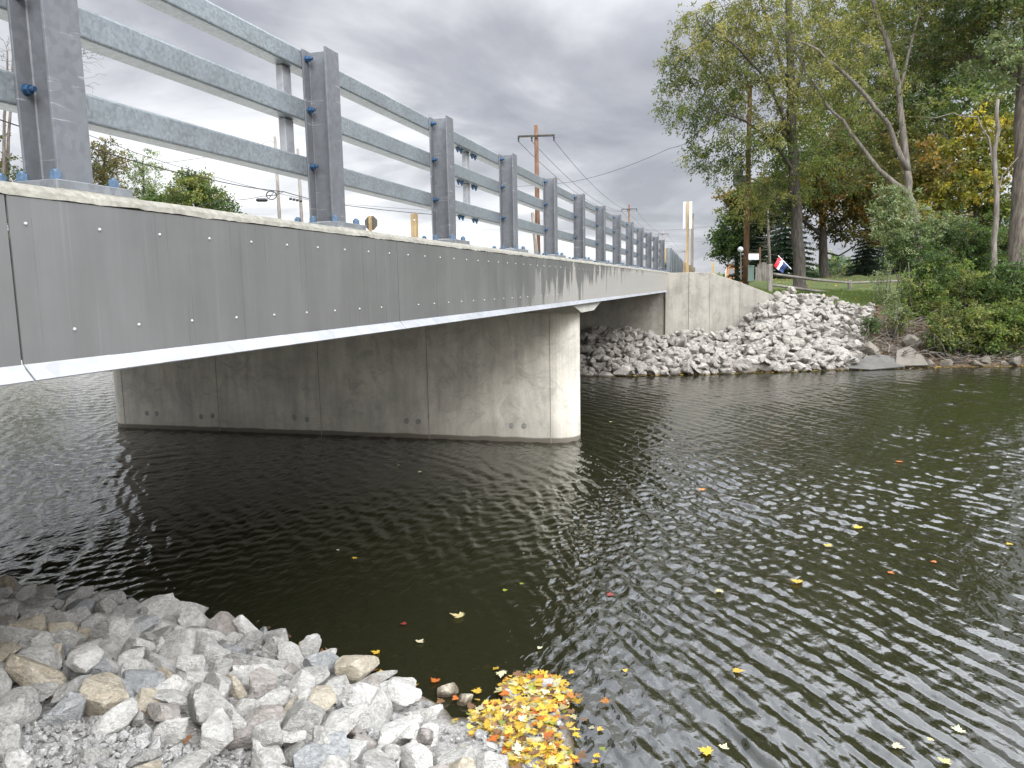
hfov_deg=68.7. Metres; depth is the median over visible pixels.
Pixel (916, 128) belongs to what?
shade tree
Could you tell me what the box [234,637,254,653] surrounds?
rock
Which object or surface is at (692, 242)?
wooden post
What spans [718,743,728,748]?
maple leaf
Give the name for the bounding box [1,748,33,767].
rock
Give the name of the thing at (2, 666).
rock
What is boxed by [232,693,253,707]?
rock
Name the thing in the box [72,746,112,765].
rock
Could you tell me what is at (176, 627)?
rock
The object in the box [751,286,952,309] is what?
grass
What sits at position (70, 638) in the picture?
rock
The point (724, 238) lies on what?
maple
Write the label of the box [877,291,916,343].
shrub
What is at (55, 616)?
rock
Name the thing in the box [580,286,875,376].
riprap
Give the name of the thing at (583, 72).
sky
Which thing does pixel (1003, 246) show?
shrub
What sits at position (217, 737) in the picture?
rock
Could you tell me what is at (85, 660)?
rock
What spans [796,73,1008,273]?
backdrop tree
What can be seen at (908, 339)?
rock
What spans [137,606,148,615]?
rock
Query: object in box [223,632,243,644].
rock
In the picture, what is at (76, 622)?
rock
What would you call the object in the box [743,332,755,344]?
boulder
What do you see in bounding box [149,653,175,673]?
rock
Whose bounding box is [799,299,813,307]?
boulder
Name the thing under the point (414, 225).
timber post
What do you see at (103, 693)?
rock
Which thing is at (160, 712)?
rock
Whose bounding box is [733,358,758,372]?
boulder
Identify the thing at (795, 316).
boulder
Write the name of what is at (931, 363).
rock
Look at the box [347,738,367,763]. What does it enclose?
rock
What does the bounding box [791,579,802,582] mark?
maple leaf
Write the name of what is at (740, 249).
yard lamp
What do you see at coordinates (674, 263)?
guard rail
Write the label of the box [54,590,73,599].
rock
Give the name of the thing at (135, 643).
rock
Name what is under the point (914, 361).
rock
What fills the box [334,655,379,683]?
rock
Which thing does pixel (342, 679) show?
rock
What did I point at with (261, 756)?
rock
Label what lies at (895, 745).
maple leaf
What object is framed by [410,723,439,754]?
rock
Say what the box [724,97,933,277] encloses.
maple tree
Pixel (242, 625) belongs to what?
rock
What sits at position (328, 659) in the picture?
rock
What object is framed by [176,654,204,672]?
rock
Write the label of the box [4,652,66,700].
rock
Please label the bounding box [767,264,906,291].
rail fence
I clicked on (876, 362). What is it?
concrete slab
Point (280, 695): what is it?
rock
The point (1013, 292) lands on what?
shrub
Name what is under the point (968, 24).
oak tree
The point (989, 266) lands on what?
shrub
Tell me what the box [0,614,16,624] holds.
rock
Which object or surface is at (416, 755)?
rock
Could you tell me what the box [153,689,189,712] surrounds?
rock
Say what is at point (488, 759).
rock
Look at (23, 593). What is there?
rock
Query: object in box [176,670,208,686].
rock
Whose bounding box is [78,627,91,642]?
rock
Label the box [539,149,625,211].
overhead wire
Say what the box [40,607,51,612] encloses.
rock
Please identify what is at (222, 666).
rock
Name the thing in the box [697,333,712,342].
boulder
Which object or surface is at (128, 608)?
rock
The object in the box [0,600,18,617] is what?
rock
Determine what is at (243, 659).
rock
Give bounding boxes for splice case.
[256,198,267,201]
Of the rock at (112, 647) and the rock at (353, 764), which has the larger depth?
the rock at (112, 647)
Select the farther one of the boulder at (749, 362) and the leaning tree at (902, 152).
the leaning tree at (902, 152)
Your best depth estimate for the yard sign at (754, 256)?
35.99 m
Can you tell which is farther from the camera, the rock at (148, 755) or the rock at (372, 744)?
the rock at (372, 744)
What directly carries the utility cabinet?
on the ground at (444, 719)
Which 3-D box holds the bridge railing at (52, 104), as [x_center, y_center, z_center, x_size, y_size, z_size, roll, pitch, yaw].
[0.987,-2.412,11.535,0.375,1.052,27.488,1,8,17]
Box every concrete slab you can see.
[847,354,904,369]
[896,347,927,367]
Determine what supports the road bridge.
on the ground at (444, 719)
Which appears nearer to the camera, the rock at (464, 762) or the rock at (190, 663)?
the rock at (464, 762)
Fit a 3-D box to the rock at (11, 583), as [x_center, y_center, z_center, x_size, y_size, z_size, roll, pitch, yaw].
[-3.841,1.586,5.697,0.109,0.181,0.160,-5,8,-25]
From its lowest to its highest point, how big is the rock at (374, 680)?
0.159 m
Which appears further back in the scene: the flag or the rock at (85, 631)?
the flag
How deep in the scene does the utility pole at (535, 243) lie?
39.86 m
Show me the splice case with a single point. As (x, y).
(261, 200)
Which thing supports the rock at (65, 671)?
on the ground at (444, 719)
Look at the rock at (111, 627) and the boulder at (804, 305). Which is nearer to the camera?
the rock at (111, 627)
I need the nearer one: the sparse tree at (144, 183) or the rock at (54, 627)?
the rock at (54, 627)
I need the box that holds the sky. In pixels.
[0,0,1022,274]
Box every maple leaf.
[183,734,193,744]
[450,612,463,617]
[697,746,712,755]
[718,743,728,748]
[733,667,743,672]
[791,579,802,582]
[892,742,904,748]
[937,757,951,764]
[951,724,965,732]
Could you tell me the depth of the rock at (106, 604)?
5.32 m
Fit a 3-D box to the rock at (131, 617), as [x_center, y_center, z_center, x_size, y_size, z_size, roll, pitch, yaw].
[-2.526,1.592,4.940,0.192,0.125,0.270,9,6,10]
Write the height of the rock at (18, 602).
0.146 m
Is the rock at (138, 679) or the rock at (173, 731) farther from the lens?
the rock at (138, 679)
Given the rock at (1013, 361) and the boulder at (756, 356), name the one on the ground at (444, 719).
the rock at (1013, 361)
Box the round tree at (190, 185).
[134,165,246,213]
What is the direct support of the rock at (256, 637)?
on the ground at (444, 719)
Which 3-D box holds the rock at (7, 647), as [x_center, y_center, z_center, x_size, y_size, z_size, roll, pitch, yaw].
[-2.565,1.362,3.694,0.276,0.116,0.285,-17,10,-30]
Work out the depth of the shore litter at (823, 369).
19.85 m
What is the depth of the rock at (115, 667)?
3.89 m
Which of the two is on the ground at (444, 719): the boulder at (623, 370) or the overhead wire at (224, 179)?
the boulder at (623, 370)
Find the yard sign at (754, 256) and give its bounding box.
[748,247,760,262]
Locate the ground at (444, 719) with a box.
[0,273,1023,767]
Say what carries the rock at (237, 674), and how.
on the ground at (444, 719)
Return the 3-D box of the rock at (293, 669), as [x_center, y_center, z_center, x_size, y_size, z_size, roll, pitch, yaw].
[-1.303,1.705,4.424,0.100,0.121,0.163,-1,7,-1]
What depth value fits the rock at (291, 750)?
3.32 m
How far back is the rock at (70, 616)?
4.80 m
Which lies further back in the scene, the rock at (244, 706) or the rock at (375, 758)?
the rock at (244, 706)
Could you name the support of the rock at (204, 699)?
on the ground at (444, 719)
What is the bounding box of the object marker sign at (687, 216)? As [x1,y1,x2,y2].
[683,201,691,272]
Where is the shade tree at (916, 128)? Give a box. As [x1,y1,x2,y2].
[805,0,1019,268]
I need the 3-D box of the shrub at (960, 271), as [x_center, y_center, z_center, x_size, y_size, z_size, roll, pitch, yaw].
[14.576,-3.214,24.656,1.414,1.824,1.607,-8,10,-43]
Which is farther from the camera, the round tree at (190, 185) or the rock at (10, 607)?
the round tree at (190, 185)
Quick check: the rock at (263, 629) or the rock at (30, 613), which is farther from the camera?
the rock at (263, 629)
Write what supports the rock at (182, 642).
on the ground at (444, 719)
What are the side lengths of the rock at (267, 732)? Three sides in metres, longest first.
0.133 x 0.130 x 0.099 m
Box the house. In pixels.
[725,261,755,282]
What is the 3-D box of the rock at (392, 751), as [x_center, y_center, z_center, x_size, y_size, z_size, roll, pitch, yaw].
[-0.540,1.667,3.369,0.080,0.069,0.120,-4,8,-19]
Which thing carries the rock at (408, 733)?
on the rock at (392, 732)
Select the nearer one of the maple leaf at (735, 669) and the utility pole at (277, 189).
the maple leaf at (735, 669)
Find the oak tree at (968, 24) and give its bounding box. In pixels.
[876,0,1023,284]
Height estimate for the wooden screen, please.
0.837 m
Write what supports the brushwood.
on the ground at (444, 719)
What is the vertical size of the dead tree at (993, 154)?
7.003 m
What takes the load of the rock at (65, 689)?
on the ground at (444, 719)
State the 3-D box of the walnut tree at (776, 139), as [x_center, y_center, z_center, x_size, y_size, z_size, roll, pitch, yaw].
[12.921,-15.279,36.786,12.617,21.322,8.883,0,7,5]
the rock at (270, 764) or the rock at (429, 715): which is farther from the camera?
the rock at (429, 715)
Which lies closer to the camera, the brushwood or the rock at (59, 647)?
the rock at (59, 647)
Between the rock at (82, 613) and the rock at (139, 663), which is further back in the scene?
the rock at (82, 613)
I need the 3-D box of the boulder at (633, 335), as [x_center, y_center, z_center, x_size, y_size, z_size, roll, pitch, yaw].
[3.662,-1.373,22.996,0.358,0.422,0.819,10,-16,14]
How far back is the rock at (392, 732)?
3.67 m
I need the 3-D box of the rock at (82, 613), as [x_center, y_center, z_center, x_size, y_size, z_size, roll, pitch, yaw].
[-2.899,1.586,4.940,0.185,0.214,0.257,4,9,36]
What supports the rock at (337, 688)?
on the ground at (444, 719)
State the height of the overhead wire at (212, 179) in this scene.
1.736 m
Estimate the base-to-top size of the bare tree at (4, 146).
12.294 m
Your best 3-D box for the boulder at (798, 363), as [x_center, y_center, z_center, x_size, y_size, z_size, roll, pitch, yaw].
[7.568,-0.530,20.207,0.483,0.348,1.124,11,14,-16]
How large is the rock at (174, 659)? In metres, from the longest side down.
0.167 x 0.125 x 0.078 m
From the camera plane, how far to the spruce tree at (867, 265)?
61.34 m
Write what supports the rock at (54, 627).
on the ground at (444, 719)
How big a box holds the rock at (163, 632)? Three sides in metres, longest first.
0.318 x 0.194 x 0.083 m
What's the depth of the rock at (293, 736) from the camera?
3.36 m
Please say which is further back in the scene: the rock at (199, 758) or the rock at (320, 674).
the rock at (320, 674)
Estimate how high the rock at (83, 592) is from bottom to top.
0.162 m
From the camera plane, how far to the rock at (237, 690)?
3.91 m
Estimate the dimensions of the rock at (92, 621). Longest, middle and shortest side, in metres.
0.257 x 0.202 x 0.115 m
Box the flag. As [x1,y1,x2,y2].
[774,255,790,272]
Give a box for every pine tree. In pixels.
[725,208,788,281]
[750,195,823,278]
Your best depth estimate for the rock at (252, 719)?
3.42 m
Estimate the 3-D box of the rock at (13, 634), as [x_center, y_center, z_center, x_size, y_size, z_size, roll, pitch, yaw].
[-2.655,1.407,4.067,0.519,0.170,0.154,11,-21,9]
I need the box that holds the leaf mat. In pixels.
[450,667,609,767]
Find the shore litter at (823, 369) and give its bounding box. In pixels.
[628,365,1020,375]
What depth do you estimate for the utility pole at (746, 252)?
37.58 m
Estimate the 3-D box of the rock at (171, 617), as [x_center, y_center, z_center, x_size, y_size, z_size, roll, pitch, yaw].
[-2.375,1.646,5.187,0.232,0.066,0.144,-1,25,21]
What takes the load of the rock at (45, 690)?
on the ground at (444, 719)
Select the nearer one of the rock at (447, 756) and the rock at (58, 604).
the rock at (447, 756)
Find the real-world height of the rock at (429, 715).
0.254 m
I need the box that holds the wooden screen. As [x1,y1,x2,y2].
[755,262,767,280]
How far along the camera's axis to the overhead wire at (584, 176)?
63.46 m
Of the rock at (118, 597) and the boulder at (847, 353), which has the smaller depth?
the rock at (118, 597)
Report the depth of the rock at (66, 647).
4.02 m
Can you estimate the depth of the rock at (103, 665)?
3.63 m
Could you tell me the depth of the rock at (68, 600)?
5.25 m
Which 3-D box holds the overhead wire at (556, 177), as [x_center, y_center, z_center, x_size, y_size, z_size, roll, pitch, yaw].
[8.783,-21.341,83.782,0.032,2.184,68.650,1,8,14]
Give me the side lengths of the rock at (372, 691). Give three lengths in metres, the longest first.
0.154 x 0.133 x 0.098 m
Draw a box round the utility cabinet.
[748,265,753,280]
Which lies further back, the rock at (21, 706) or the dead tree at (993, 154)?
the dead tree at (993, 154)
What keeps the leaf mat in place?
on the river water
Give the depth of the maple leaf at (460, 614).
5.44 m
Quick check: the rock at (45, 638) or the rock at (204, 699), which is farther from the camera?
the rock at (45, 638)
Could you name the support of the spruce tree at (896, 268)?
on the ground at (444, 719)
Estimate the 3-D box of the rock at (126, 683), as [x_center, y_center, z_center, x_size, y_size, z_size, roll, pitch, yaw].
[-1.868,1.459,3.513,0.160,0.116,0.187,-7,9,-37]
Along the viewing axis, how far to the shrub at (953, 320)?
21.21 m
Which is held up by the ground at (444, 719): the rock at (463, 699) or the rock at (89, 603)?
the rock at (89, 603)
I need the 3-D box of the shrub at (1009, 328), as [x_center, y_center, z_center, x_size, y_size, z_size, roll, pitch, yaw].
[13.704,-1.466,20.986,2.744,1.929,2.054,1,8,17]
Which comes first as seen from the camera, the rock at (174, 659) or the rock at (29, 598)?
the rock at (174, 659)
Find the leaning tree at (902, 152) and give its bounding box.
[751,0,961,297]
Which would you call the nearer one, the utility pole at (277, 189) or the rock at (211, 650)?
the rock at (211, 650)
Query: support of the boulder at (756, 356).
on the riprap
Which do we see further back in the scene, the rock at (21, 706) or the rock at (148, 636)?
the rock at (148, 636)
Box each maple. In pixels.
[703,182,780,280]
[873,79,1015,239]
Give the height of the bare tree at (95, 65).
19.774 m
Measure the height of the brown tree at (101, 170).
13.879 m
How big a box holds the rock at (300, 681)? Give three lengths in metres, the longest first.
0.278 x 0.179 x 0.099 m
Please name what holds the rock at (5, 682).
on the ground at (444, 719)
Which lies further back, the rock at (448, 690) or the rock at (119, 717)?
the rock at (448, 690)
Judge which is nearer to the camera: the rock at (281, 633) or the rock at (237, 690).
the rock at (237, 690)
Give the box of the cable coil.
[266,191,276,199]
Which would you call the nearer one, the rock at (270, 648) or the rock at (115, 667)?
the rock at (115, 667)
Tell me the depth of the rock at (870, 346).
20.80 m
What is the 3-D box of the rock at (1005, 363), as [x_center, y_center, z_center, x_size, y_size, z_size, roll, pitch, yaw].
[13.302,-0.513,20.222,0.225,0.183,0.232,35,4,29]
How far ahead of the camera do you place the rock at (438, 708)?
4.06 m
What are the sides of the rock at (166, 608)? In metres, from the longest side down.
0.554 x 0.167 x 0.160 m
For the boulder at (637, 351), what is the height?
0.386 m
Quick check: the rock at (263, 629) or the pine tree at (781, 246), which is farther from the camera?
the pine tree at (781, 246)
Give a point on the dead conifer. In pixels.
(768, 245)
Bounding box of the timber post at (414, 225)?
[410,213,418,237]
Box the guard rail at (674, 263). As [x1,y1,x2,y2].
[665,248,694,272]
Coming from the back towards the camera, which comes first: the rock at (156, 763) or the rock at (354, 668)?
the rock at (354, 668)
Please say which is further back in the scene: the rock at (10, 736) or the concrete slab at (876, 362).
the concrete slab at (876, 362)
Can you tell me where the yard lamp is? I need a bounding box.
[738,247,742,278]
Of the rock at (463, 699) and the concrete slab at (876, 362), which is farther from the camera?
the concrete slab at (876, 362)
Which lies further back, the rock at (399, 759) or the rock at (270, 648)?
the rock at (270, 648)
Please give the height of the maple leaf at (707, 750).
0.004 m
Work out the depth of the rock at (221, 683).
3.73 m
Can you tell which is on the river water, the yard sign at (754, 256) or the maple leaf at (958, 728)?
the maple leaf at (958, 728)
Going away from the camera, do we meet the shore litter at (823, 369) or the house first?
the shore litter at (823, 369)
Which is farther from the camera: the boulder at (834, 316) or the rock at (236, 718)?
the boulder at (834, 316)
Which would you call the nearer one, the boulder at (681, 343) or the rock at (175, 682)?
the rock at (175, 682)
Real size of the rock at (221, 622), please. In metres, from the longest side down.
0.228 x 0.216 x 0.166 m
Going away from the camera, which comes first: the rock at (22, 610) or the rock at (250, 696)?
the rock at (250, 696)
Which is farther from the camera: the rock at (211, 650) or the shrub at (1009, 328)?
the shrub at (1009, 328)
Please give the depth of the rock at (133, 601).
5.51 m
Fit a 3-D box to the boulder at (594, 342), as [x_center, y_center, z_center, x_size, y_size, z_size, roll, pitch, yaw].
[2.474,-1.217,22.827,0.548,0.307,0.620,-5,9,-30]
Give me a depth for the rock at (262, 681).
3.92 m
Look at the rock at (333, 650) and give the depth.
4.70 m
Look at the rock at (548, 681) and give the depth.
4.44 m
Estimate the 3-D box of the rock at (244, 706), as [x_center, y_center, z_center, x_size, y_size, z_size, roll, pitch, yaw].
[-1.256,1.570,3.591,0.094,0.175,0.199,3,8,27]
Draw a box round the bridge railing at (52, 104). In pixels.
[0,0,666,271]
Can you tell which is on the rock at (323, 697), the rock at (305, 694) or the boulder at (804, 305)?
the rock at (305, 694)
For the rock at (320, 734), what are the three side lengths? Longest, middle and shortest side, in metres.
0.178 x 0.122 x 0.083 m
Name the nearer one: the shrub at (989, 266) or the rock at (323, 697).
the rock at (323, 697)
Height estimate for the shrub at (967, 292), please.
1.947 m
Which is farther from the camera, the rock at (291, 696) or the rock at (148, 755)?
the rock at (291, 696)
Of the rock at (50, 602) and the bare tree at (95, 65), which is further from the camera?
the bare tree at (95, 65)
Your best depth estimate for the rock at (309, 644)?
4.75 m
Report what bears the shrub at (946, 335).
on the ground at (444, 719)
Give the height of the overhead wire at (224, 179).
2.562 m
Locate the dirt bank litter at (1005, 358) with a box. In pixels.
[862,302,1023,362]
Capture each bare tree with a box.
[0,37,11,175]
[82,49,103,91]
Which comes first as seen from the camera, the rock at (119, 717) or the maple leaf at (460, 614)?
the rock at (119, 717)
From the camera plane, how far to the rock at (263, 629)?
4.95 m
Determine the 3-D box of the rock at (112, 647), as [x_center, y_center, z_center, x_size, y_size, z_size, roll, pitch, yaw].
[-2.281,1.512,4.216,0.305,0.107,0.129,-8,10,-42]
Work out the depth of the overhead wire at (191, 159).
43.58 m
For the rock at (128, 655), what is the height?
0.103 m
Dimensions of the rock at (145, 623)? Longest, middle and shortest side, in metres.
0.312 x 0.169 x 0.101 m
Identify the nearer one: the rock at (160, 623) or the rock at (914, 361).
the rock at (160, 623)
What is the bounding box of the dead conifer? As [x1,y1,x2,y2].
[751,208,781,268]
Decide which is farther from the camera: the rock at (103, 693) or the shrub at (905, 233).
the shrub at (905, 233)
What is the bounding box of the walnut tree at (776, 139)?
[648,0,919,287]
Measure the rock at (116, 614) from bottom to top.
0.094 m
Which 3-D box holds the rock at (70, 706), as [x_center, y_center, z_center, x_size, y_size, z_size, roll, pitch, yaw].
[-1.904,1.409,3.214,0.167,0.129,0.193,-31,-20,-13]
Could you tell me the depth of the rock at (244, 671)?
4.10 m
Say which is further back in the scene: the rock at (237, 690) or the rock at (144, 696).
the rock at (237, 690)
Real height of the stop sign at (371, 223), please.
2.109 m
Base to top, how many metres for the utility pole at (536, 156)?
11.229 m
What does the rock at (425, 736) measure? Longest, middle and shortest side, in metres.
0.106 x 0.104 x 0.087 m
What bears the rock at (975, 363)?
on the ground at (444, 719)
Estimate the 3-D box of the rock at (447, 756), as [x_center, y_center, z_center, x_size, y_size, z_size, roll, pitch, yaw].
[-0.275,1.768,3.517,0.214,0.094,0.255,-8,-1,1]
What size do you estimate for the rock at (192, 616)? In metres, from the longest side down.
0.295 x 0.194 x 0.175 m
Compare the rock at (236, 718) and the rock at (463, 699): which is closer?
the rock at (236, 718)
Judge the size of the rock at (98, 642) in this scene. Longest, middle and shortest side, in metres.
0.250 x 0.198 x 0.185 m
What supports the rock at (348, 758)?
on the rock at (353, 764)
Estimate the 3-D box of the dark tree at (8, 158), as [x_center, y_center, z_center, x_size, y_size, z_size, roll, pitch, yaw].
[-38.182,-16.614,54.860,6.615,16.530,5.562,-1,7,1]
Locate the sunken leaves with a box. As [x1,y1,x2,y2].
[298,641,586,720]
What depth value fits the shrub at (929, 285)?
23.38 m
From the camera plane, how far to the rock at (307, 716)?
3.61 m
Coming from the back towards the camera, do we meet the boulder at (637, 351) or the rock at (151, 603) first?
the boulder at (637, 351)
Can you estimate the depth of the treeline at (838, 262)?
191.17 m
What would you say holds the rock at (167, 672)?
on the ground at (444, 719)
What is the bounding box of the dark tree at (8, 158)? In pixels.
[0,63,22,224]
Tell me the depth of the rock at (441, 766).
3.30 m
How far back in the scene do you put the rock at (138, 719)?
3.29 m
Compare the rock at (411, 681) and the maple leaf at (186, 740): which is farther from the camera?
the rock at (411, 681)
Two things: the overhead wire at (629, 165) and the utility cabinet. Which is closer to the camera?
the utility cabinet
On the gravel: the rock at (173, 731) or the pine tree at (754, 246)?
the rock at (173, 731)
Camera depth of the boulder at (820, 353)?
20.58 m
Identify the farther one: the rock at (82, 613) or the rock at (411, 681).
the rock at (82, 613)
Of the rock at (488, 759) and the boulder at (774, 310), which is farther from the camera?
the boulder at (774, 310)
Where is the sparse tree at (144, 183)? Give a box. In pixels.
[117,147,168,198]
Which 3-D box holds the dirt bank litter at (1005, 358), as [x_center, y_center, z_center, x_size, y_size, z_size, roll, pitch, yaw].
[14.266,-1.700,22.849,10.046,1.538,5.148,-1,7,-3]
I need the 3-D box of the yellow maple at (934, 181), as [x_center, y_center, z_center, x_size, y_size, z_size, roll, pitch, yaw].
[24.157,-10.764,40.300,8.570,10.942,7.001,1,8,17]
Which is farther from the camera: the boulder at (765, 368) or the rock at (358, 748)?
the boulder at (765, 368)
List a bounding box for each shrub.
[859,313,882,342]
[864,179,935,301]
[868,256,895,303]
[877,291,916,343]
[893,240,961,321]
[918,318,968,358]
[920,202,1006,275]
[925,296,987,338]
[935,258,982,306]
[939,250,1007,281]
[943,268,1006,313]
[952,298,1023,357]
[971,244,1023,340]
[988,217,1009,282]
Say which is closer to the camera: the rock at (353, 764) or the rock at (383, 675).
the rock at (353, 764)
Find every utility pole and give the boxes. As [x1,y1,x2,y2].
[273,136,280,218]
[296,148,302,221]
[518,125,554,251]
[531,212,537,253]
[621,205,636,221]
[733,85,751,284]
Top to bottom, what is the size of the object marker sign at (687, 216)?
2.782 m
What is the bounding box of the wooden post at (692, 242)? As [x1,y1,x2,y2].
[691,213,693,271]
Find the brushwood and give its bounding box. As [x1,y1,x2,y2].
[820,303,1023,364]
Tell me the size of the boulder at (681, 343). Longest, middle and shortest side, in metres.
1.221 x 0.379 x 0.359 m
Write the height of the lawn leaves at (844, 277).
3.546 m
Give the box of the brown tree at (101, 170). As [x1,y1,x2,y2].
[90,135,143,197]
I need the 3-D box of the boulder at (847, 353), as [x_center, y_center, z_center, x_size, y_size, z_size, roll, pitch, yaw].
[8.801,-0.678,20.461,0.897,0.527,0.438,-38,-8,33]
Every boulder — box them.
[583,339,597,345]
[594,362,606,370]
[613,365,629,375]
[624,349,640,355]
[630,332,636,341]
[674,336,685,346]
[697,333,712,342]
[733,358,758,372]
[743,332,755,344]
[746,353,766,359]
[756,307,766,312]
[759,360,782,371]
[768,302,784,317]
[784,311,801,320]
[787,361,806,369]
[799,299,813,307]
[812,351,824,356]
[821,314,839,322]
[825,345,850,362]
[836,300,846,308]
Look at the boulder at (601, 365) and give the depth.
20.01 m
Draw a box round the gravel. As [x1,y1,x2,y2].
[0,612,565,767]
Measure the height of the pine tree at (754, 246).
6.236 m
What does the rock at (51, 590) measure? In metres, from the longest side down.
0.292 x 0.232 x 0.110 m
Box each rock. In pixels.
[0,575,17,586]
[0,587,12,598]
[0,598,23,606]
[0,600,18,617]
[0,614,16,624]
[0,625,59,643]
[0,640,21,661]
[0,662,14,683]
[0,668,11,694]
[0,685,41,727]
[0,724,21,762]
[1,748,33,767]
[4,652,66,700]
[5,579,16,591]
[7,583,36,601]
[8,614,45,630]
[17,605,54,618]
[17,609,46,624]
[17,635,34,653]
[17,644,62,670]
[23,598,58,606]
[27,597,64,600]
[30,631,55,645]
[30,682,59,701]
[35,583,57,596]
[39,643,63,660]
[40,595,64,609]
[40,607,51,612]
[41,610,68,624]
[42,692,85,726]
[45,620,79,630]
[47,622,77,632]
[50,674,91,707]
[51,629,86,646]
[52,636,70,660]
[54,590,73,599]
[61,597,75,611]
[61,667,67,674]
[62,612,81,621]
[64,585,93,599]
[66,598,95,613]
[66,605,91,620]
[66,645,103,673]
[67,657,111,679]
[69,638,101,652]
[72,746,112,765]
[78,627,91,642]
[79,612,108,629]
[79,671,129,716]
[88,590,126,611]
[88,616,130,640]
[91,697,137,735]
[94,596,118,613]
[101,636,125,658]
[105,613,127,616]
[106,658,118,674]
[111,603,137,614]
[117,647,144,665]
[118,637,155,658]
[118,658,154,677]
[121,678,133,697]
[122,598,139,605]
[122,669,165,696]
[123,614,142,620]
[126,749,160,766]
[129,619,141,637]
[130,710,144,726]
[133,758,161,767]
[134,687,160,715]
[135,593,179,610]
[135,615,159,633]
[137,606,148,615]
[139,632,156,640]
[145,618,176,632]
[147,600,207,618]
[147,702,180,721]
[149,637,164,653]
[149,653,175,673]
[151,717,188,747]
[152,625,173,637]
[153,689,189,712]
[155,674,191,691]
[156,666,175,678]
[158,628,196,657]
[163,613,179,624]
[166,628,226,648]
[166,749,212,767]
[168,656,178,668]
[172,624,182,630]
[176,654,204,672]
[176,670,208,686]
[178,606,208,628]
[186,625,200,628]
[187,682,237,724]
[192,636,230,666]
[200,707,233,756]
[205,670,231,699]
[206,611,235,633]
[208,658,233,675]
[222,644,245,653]
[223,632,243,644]
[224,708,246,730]
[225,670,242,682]
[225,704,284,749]
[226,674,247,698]
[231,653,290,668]
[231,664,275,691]
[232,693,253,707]
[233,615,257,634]
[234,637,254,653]
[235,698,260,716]
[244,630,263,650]
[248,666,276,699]
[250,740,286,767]
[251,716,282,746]
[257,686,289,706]
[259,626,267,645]
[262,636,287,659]
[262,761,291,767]
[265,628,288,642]
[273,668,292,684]
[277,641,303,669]
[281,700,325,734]
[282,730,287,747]
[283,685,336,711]
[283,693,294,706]
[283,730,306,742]
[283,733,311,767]
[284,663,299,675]
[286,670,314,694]
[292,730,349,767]
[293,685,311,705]
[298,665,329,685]
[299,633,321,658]
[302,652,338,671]
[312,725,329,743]
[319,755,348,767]
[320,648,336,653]
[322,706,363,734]
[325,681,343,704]
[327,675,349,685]
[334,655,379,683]
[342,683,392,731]
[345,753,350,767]
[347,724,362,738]
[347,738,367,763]
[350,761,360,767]
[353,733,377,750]
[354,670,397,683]
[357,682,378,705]
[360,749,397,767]
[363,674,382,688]
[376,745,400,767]
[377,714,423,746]
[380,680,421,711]
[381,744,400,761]
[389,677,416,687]
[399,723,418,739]
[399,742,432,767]
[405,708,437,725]
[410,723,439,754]
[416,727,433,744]
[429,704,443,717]
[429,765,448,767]
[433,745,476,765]
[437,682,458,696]
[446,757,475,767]
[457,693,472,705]
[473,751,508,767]
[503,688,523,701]
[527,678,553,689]
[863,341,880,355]
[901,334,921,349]
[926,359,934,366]
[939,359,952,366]
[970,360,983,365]
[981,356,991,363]
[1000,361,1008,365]
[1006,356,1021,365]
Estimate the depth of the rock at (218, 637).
4.58 m
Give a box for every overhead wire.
[0,119,431,214]
[89,135,431,210]
[146,140,273,164]
[196,192,282,206]
[517,122,718,186]
[519,142,621,211]
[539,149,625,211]
[554,141,629,210]
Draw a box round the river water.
[0,366,1023,767]
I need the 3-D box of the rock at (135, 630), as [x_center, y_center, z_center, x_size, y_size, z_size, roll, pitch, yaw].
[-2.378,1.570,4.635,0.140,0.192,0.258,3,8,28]
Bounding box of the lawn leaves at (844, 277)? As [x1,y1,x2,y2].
[773,277,951,303]
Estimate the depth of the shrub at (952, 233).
27.73 m
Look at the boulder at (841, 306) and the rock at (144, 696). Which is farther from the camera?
the boulder at (841, 306)
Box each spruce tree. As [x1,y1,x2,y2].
[844,222,887,275]
[876,223,912,273]
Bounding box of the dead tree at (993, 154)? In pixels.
[924,99,1017,308]
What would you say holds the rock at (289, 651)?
on the ground at (444, 719)
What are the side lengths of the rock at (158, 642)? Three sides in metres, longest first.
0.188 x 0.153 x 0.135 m
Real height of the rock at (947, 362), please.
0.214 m
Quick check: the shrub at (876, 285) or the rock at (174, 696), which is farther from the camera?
the shrub at (876, 285)
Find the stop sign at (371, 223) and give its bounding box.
[365,216,377,231]
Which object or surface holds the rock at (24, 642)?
on the ground at (444, 719)
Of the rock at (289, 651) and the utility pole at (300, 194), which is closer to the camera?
the rock at (289, 651)
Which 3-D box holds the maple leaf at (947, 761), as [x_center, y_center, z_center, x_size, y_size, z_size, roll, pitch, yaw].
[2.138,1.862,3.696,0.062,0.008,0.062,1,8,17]
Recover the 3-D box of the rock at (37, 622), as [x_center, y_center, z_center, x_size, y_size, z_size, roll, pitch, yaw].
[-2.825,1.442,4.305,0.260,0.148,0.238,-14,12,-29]
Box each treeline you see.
[806,266,853,274]
[815,249,881,270]
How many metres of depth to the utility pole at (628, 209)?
116.66 m
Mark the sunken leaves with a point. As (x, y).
(440, 701)
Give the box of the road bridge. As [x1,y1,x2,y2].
[0,181,772,442]
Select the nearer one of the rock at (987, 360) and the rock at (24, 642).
the rock at (24, 642)
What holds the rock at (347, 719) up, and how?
on the ground at (444, 719)
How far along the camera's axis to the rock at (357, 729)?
3.66 m

